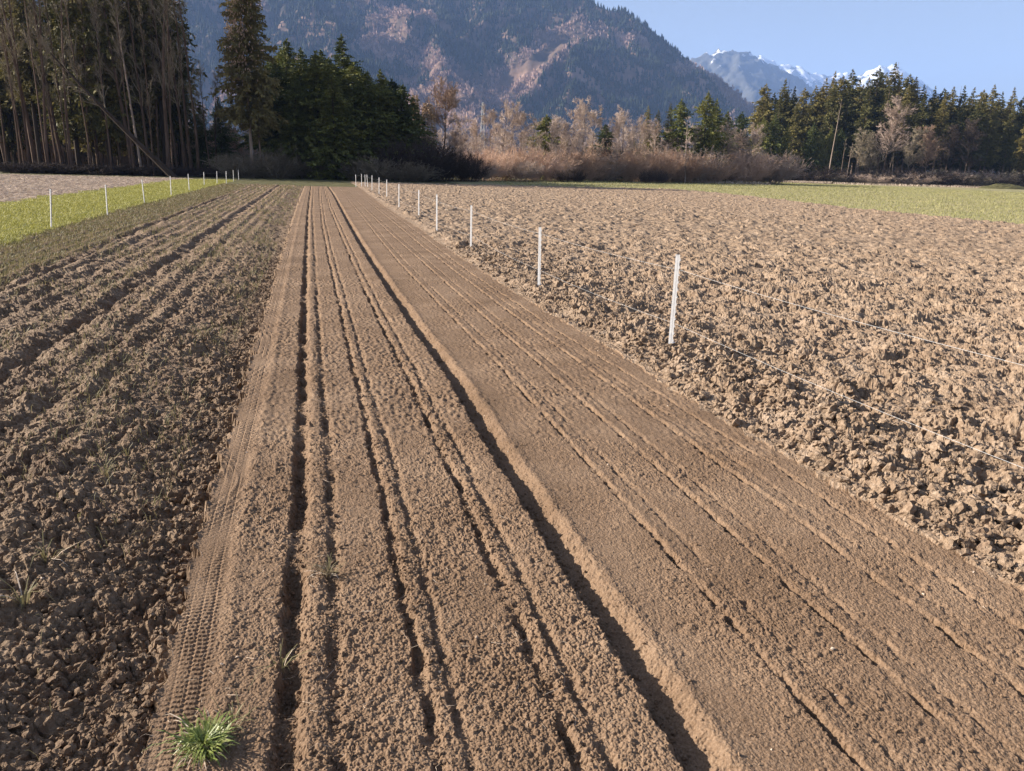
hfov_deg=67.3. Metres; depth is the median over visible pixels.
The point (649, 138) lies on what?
forest spruce tree
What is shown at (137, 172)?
bramble bush
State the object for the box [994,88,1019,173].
spruce tree
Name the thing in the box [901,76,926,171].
spruce tree
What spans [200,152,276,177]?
bramble bush
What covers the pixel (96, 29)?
bare tree
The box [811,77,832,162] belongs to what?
spruce tree
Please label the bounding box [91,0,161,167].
forest spruce tree
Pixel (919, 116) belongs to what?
spruce tree
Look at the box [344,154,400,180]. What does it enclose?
bramble bush
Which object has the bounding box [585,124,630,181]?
young spruce tree
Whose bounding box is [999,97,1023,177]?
spruce tree
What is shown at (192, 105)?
bare tree
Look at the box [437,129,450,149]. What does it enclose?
bare tree
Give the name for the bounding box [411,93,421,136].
dry creeper tree
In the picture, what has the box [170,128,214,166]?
young spruce tree
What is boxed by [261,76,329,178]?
young spruce tree
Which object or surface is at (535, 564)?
stones
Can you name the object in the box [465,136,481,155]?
bare tree
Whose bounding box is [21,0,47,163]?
bare tree
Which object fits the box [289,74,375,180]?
young spruce tree
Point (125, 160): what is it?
bare shrub
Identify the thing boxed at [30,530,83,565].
grass tuft
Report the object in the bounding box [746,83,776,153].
spruce tree
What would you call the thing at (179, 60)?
bare tree
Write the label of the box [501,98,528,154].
bare tree
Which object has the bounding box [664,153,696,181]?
bare shrub
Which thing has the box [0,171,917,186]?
woodland ground
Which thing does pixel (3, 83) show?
forest spruce tree
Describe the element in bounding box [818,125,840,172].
young spruce tree
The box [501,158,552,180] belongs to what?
bare shrub
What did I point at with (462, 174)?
bare shrub
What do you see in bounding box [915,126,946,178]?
leafless tree
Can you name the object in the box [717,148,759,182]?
bare shrub
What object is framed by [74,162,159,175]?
bramble bush
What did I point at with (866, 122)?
spruce tree
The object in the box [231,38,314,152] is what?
young spruce tree
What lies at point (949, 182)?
bramble bush
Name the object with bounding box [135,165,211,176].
bramble bush
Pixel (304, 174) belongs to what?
bramble bush
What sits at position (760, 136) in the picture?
bare tree
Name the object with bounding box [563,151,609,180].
bare shrub
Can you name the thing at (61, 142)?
forest spruce tree
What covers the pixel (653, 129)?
bare tree
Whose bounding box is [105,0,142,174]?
pale tree
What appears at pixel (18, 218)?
grass
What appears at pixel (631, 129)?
bare tree
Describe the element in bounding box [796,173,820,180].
bare shrub
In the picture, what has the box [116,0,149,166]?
bare tree
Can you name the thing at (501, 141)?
bare tree
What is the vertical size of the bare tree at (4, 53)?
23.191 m
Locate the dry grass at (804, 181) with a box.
[671,179,979,187]
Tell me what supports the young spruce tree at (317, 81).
on the woodland ground at (314, 182)
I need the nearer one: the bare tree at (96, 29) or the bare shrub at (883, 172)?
the bare tree at (96, 29)
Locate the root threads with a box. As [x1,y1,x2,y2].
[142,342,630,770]
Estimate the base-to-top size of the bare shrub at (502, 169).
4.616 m
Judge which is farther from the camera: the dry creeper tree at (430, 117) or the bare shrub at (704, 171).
the bare shrub at (704, 171)
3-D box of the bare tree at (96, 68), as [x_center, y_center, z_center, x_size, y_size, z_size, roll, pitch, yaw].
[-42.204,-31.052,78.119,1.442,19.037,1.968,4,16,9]
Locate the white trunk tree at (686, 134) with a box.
[684,117,690,181]
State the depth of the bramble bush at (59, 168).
75.06 m
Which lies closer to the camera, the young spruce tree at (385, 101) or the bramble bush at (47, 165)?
the bramble bush at (47, 165)
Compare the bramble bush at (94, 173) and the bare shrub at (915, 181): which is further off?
the bare shrub at (915, 181)
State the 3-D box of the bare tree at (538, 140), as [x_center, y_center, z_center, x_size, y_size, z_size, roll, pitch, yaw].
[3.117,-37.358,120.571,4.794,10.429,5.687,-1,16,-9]
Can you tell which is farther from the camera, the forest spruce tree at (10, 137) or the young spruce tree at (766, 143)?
the young spruce tree at (766, 143)
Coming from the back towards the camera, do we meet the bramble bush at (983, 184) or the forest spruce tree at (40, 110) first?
the bramble bush at (983, 184)
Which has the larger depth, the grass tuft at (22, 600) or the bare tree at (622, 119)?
the bare tree at (622, 119)
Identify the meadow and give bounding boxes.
[446,177,1023,223]
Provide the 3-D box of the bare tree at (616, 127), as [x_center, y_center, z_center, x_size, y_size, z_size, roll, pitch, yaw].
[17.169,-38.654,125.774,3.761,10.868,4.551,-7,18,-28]
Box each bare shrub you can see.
[9,113,71,164]
[33,129,133,166]
[83,141,177,166]
[172,123,258,167]
[356,134,443,180]
[359,145,403,178]
[368,134,451,181]
[401,137,466,181]
[421,144,474,181]
[440,148,484,181]
[458,152,494,181]
[459,148,498,179]
[472,148,517,180]
[473,161,499,180]
[478,144,532,179]
[490,152,538,180]
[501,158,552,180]
[512,144,555,180]
[515,144,582,180]
[543,156,575,179]
[549,144,611,180]
[551,169,575,181]
[556,147,590,180]
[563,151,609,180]
[566,169,587,181]
[582,154,621,180]
[588,140,650,181]
[589,150,630,181]
[614,152,649,181]
[630,153,660,181]
[637,169,658,182]
[639,147,687,182]
[640,143,689,181]
[648,168,672,182]
[662,150,707,182]
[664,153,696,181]
[670,141,736,182]
[694,151,732,181]
[696,153,739,182]
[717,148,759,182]
[724,145,785,182]
[727,150,781,182]
[753,148,813,183]
[753,149,803,183]
[767,163,811,180]
[795,161,856,181]
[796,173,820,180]
[822,172,873,183]
[837,172,885,183]
[852,173,902,183]
[860,164,921,184]
[889,171,949,184]
[903,167,961,186]
[929,169,973,185]
[936,171,999,186]
[965,169,1019,186]
[979,177,1023,186]
[998,171,1023,185]
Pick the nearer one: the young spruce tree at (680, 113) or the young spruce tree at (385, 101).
the young spruce tree at (385, 101)
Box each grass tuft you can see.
[0,570,53,607]
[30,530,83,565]
[96,451,123,476]
[148,708,242,770]
[188,691,260,754]
[189,323,224,335]
[247,638,323,689]
[304,552,351,577]
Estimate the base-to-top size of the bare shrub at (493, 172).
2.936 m
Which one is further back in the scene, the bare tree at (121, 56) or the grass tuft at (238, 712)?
the bare tree at (121, 56)
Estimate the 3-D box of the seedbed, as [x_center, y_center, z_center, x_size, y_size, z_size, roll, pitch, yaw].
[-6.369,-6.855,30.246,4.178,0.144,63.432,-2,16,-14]
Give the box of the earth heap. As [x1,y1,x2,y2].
[979,183,1023,189]
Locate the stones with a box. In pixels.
[11,332,984,755]
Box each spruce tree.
[0,0,38,162]
[0,0,59,162]
[0,17,41,165]
[0,20,18,164]
[0,103,22,163]
[5,0,50,161]
[9,0,53,165]
[27,3,83,164]
[29,0,100,166]
[47,0,124,166]
[58,0,145,165]
[60,0,87,165]
[81,1,144,165]
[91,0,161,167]
[109,0,181,164]
[118,0,195,163]
[143,0,208,166]
[148,11,196,166]
[158,1,198,120]
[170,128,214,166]
[187,107,212,170]
[199,96,242,172]
[202,0,288,177]
[220,122,240,164]
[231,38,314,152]
[234,48,294,158]
[237,61,294,174]
[254,47,332,155]
[261,50,363,179]
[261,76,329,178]
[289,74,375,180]
[307,57,344,147]
[308,33,364,126]
[308,50,330,92]
[322,62,407,177]
[330,71,410,180]
[365,69,414,178]
[379,78,431,148]
[380,78,426,155]
[381,84,438,181]
[409,95,438,179]
[522,115,570,179]
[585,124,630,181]
[638,105,656,160]
[649,109,663,155]
[655,104,674,157]
[657,98,703,180]
[687,91,732,182]
[698,98,734,181]
[719,111,738,180]
[728,111,758,180]
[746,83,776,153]
[751,117,774,154]
[761,114,785,181]
[763,92,781,124]
[765,78,798,161]
[765,92,785,154]
[776,125,798,168]
[779,86,803,147]
[784,101,804,163]
[788,88,812,166]
[792,95,816,161]
[796,123,827,180]
[798,87,823,144]
[803,132,828,180]
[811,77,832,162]
[813,75,857,158]
[816,72,839,159]
[817,82,846,159]
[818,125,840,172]
[825,70,865,146]
[831,128,850,180]
[833,85,856,160]
[838,78,871,173]
[847,76,874,182]
[847,88,878,183]
[850,86,865,173]
[852,67,892,183]
[865,79,900,166]
[868,62,906,183]
[871,72,893,169]
[883,73,910,174]
[889,84,916,172]
[889,85,932,170]
[892,74,919,183]
[898,91,930,167]
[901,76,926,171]
[913,86,938,169]
[916,88,956,170]
[927,94,951,170]
[935,86,973,170]
[938,87,960,169]
[941,101,966,185]
[945,87,984,173]
[955,97,971,173]
[956,96,989,172]
[959,89,989,172]
[964,100,988,172]
[971,92,1006,173]
[974,102,1002,172]
[978,84,1003,173]
[992,106,1021,175]
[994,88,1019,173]
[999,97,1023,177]
[1000,121,1023,173]
[1006,110,1023,171]
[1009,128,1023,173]
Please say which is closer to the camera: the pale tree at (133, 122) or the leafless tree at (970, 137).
the pale tree at (133, 122)
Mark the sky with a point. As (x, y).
(947, 44)
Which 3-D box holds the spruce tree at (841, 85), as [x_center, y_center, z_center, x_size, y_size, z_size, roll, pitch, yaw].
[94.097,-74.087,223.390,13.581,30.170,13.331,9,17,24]
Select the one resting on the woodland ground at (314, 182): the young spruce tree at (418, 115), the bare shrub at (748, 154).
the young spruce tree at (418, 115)
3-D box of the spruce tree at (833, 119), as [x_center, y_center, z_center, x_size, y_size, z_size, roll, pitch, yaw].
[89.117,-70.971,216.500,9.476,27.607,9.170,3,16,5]
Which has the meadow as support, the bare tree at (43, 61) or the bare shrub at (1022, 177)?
the bare shrub at (1022, 177)
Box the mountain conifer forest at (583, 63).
[147,0,756,155]
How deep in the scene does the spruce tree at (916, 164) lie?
224.88 m
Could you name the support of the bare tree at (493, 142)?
on the ground
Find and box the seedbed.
[137,186,1023,770]
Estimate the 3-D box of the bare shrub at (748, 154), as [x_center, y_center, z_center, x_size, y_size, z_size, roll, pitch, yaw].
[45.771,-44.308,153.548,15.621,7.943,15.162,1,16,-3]
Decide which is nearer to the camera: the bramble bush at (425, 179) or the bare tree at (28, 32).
the bare tree at (28, 32)
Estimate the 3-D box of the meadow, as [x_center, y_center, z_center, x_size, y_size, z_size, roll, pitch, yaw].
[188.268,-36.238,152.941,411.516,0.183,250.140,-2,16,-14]
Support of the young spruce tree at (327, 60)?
on the woodland ground at (314, 182)
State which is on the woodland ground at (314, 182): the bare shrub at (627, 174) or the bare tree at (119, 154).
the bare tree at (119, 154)
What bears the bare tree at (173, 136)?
on the woodland ground at (314, 182)
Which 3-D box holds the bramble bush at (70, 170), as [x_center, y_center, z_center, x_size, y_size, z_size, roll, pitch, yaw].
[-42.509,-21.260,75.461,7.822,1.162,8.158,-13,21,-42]
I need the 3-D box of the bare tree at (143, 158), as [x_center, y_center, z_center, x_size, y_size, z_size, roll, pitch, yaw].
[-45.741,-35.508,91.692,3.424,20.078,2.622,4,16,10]
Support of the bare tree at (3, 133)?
on the woodland ground at (314, 182)
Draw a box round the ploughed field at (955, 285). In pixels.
[351,181,1023,591]
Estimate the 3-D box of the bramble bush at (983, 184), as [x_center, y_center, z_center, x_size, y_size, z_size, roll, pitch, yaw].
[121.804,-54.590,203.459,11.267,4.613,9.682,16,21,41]
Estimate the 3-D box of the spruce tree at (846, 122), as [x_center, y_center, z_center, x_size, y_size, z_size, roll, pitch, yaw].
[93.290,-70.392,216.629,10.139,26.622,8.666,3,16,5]
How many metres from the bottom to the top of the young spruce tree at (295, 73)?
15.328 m
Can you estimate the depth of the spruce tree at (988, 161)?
212.47 m
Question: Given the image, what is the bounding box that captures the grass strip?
[0,181,232,245]
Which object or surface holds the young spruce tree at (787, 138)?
on the meadow
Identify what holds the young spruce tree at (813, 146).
on the meadow
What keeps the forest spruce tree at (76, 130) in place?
on the woodland ground at (314, 182)
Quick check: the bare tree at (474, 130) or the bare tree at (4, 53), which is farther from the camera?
the bare tree at (474, 130)
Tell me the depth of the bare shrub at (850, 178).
205.07 m
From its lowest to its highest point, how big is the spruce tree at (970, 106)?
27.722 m
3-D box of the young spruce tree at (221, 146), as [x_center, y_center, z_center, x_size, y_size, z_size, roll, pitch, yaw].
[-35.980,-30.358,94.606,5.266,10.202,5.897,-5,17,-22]
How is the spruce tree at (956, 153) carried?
on the ground
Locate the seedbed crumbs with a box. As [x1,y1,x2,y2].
[196,321,1023,770]
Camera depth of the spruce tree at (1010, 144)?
212.79 m
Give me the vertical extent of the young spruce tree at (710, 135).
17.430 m
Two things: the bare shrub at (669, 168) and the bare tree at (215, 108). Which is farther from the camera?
the bare shrub at (669, 168)
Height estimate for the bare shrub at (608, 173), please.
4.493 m
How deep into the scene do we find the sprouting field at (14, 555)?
5.06 m
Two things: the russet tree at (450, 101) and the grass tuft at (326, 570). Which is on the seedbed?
the grass tuft at (326, 570)
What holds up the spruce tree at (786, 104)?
on the ground
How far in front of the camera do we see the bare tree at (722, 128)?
150.16 m
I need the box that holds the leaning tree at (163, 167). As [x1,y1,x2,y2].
[29,22,177,176]
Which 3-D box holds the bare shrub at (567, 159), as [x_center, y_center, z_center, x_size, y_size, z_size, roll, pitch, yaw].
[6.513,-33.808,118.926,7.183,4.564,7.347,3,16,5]
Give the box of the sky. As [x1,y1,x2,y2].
[595,0,1023,114]
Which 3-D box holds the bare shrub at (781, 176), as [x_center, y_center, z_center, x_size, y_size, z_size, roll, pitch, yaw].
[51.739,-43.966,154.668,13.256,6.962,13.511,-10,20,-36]
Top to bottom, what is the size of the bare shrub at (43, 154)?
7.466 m
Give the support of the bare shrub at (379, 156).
on the woodland ground at (314, 182)
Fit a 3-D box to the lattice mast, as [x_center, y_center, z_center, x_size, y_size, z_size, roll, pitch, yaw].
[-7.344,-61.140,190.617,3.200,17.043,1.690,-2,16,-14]
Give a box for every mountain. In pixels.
[35,0,754,155]
[690,48,946,171]
[757,55,974,171]
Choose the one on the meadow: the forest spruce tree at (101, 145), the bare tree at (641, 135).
the bare tree at (641, 135)
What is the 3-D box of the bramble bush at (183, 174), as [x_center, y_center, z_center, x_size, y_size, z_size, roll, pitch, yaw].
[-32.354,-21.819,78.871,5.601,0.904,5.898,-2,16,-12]
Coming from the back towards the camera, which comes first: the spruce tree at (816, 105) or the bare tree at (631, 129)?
the spruce tree at (816, 105)
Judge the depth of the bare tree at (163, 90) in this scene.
77.24 m
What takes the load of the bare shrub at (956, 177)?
on the meadow
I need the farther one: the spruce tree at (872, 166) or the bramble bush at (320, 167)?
the spruce tree at (872, 166)
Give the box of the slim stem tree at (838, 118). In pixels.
[827,101,843,180]
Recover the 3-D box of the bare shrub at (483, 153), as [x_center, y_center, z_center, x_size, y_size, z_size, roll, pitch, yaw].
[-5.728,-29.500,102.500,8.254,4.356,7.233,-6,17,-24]
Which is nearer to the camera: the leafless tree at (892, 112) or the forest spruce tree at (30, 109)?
the forest spruce tree at (30, 109)
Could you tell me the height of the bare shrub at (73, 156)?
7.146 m
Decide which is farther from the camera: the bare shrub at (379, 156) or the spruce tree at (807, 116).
the spruce tree at (807, 116)
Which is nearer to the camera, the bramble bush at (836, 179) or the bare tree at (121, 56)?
the bare tree at (121, 56)
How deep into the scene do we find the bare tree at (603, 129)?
131.15 m
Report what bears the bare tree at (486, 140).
on the ground
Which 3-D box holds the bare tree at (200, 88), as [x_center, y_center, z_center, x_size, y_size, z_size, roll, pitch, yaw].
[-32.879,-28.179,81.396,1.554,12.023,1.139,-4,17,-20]
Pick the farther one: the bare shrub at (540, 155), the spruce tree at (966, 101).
the spruce tree at (966, 101)
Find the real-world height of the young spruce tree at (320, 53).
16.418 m
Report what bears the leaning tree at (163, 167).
on the ground
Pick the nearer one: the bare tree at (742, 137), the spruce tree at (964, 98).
the bare tree at (742, 137)
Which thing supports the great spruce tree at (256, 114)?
on the woodland ground at (314, 182)
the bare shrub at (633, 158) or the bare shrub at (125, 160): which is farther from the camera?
the bare shrub at (633, 158)
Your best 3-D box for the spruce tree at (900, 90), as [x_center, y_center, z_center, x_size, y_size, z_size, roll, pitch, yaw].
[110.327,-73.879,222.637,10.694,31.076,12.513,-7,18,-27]
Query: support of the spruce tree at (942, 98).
on the ground
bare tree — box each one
[0,0,38,172]
[0,1,22,162]
[0,1,24,163]
[0,54,7,163]
[0,133,5,163]
[2,0,30,163]
[10,0,64,164]
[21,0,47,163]
[22,0,54,164]
[23,0,58,164]
[36,0,69,165]
[49,0,73,167]
[58,0,92,174]
[62,0,100,164]
[74,0,93,163]
[79,0,106,164]
[82,0,106,149]
[88,0,112,174]
[92,0,132,165]
[96,4,121,164]
[114,0,135,175]
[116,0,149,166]
[134,0,156,175]
[140,129,145,166]
[144,0,177,175]
[145,0,165,168]
[148,0,175,168]
[156,0,188,175]
[160,0,174,170]
[163,0,192,167]
[169,0,203,168]
[172,0,188,166]
[196,60,210,166]
[209,52,223,170]
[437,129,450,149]
[445,128,470,153]
[446,111,480,154]
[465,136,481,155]
[467,116,487,156]
[472,104,502,158]
[477,130,488,151]
[479,102,515,178]
[488,127,504,156]
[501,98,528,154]
[509,105,531,179]
[520,113,543,177]
[534,114,565,178]
[547,115,572,180]
[559,104,590,159]
[564,124,580,153]
[569,95,596,155]
[581,137,597,149]
[584,104,606,154]
[592,121,612,155]
[605,115,631,181]
[606,105,641,158]
[614,115,647,179]
[627,126,638,145]
[634,119,652,180]
[648,118,665,154]
[662,124,681,153]
[688,126,702,156]
[714,125,727,150]
[721,120,745,180]
[732,127,750,154]
[744,128,759,159]
[749,122,765,155]
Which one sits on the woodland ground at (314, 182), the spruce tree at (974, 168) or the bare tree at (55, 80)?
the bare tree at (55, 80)
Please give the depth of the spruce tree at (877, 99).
220.52 m
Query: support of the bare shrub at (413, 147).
on the woodland ground at (314, 182)
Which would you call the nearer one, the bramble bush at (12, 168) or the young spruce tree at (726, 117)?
the bramble bush at (12, 168)
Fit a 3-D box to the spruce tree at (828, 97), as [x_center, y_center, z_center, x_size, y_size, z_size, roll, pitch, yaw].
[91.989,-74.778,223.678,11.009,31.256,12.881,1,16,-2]
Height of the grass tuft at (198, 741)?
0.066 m
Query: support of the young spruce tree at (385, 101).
on the woodland ground at (314, 182)
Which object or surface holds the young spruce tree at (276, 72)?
on the woodland ground at (314, 182)
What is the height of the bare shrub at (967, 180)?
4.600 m
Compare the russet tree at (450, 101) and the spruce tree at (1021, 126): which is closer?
the russet tree at (450, 101)
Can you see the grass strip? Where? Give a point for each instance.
(103, 216)
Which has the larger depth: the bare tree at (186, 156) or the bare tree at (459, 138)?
the bare tree at (459, 138)
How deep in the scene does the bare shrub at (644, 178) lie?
122.79 m
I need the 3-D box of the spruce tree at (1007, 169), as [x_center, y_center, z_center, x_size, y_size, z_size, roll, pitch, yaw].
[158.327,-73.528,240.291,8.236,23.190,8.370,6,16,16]
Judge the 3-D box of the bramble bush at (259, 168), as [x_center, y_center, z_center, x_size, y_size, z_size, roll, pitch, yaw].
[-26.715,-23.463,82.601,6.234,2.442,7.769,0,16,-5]
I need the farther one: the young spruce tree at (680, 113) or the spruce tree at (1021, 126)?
the spruce tree at (1021, 126)
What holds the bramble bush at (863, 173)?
on the meadow
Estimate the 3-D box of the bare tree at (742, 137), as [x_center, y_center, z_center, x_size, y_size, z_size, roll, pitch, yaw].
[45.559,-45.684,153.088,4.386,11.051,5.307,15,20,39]
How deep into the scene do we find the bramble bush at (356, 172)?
82.66 m
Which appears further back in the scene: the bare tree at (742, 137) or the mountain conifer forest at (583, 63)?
the mountain conifer forest at (583, 63)
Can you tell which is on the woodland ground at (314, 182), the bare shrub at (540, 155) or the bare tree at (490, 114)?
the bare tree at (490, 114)
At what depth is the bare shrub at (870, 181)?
202.20 m
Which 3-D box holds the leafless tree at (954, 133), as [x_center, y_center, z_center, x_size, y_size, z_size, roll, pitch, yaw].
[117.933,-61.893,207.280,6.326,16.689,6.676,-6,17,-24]
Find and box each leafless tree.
[848,128,874,182]
[859,132,884,171]
[874,93,917,176]
[900,127,927,169]
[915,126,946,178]
[935,124,963,169]
[955,117,987,174]
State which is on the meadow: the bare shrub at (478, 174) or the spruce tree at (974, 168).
the bare shrub at (478, 174)
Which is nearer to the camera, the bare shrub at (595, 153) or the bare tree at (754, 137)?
the bare shrub at (595, 153)
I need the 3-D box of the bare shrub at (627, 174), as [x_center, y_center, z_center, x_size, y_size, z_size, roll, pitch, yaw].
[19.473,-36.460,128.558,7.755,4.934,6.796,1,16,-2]
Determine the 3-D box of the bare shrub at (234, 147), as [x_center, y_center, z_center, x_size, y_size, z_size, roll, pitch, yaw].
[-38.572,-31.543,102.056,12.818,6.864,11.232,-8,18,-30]
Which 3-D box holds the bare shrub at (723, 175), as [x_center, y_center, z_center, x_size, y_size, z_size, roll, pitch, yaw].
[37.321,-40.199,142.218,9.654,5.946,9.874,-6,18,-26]
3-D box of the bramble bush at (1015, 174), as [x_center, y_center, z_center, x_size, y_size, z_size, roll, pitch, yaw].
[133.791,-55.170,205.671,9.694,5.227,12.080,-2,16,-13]
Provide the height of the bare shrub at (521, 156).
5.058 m
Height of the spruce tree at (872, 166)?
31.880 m
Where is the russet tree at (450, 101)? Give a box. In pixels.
[423,76,470,179]
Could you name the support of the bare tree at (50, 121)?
on the woodland ground at (314, 182)
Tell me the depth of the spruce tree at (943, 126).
210.69 m
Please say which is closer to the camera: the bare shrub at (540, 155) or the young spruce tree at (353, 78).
the young spruce tree at (353, 78)
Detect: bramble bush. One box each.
[0,160,52,172]
[0,163,34,172]
[0,164,56,173]
[1,159,88,173]
[18,165,89,173]
[27,163,85,173]
[39,163,114,174]
[54,164,108,174]
[72,166,136,174]
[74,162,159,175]
[80,164,126,173]
[110,164,188,175]
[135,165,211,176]
[171,169,223,176]
[182,165,234,176]
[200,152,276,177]
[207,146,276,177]
[229,158,285,177]
[247,147,307,178]
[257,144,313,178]
[281,162,329,178]
[298,157,342,178]
[330,151,383,180]
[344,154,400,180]
[350,158,436,181]
[392,161,442,181]
[392,164,449,181]
[809,172,844,183]
[848,168,888,183]
[926,169,960,185]
[958,172,994,186]
[992,171,1023,185]
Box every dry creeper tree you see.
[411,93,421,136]
[419,101,437,149]
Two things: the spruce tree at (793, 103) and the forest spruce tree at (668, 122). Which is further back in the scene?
the spruce tree at (793, 103)
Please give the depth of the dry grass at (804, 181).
194.70 m
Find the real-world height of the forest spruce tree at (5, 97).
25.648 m
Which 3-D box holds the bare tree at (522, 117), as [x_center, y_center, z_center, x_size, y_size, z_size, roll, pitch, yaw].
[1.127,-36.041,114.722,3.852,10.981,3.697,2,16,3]
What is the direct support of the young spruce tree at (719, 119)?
on the meadow
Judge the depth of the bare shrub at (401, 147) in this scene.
84.48 m
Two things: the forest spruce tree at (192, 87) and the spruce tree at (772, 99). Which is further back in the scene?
the spruce tree at (772, 99)
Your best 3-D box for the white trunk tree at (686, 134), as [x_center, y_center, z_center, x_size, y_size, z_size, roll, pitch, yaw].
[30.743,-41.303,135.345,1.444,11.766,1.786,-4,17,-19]
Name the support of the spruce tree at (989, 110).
on the meadow
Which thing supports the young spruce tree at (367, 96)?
on the woodland ground at (314, 182)
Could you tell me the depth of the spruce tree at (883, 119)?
213.39 m
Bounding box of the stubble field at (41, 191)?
[0,174,189,202]
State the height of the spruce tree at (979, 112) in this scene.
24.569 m
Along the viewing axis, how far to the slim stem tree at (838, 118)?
201.24 m
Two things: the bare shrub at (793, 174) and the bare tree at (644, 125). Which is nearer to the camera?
the bare tree at (644, 125)
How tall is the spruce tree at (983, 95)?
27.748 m
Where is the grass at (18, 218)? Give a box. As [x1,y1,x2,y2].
[0,178,234,244]
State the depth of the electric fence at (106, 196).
23.47 m
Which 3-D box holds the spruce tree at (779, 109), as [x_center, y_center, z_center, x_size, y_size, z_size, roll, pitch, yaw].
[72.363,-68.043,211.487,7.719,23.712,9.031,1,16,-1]
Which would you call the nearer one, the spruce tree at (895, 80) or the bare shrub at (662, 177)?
the bare shrub at (662, 177)
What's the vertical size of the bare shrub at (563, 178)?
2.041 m
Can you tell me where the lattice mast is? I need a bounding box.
[477,102,487,153]
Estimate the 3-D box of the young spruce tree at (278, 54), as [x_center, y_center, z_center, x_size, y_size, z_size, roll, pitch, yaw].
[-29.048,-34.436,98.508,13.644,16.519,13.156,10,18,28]
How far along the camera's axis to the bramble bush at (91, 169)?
75.19 m
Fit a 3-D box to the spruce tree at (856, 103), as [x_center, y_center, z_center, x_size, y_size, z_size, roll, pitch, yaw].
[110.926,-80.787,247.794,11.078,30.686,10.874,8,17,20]
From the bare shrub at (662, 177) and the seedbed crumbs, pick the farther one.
the bare shrub at (662, 177)
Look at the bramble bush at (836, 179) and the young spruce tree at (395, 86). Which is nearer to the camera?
the young spruce tree at (395, 86)
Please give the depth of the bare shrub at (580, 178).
111.44 m
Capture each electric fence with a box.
[0,171,238,230]
[355,174,1022,467]
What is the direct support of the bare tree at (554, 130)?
on the meadow
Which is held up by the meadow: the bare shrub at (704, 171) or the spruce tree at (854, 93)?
the bare shrub at (704, 171)
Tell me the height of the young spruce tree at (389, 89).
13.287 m
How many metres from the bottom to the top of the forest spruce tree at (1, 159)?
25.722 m
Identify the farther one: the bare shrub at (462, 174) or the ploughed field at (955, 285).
the bare shrub at (462, 174)
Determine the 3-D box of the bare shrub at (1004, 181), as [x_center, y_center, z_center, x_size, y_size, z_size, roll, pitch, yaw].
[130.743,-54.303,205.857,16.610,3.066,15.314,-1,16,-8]
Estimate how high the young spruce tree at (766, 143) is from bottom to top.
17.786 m
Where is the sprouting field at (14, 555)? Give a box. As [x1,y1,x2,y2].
[0,183,304,770]
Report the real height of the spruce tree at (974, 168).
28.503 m
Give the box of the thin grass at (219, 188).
[0,183,249,285]
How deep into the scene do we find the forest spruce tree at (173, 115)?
102.47 m
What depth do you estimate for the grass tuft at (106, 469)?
4.49 m
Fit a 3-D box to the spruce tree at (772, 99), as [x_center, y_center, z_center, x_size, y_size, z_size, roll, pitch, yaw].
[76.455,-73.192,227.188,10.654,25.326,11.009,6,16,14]
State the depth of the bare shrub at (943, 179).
202.23 m
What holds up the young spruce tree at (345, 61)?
on the woodland ground at (314, 182)
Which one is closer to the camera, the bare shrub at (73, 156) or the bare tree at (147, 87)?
the bare tree at (147, 87)
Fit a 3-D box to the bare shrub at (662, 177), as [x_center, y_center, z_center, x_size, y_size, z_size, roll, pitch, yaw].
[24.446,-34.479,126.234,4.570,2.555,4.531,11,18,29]
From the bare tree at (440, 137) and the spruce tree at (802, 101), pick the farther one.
the spruce tree at (802, 101)
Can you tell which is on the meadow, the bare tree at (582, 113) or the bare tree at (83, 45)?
the bare tree at (582, 113)
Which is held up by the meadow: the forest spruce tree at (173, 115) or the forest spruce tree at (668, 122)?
the forest spruce tree at (668, 122)
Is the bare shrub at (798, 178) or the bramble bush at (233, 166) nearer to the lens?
the bramble bush at (233, 166)
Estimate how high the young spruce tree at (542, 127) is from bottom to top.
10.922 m
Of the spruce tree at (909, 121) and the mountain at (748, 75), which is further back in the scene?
the mountain at (748, 75)
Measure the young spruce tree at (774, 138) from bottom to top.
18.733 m
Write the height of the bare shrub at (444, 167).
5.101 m
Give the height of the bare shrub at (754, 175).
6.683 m
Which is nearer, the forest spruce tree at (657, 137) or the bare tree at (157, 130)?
the bare tree at (157, 130)
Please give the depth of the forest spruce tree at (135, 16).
80.93 m
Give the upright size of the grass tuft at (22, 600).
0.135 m
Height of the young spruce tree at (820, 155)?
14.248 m

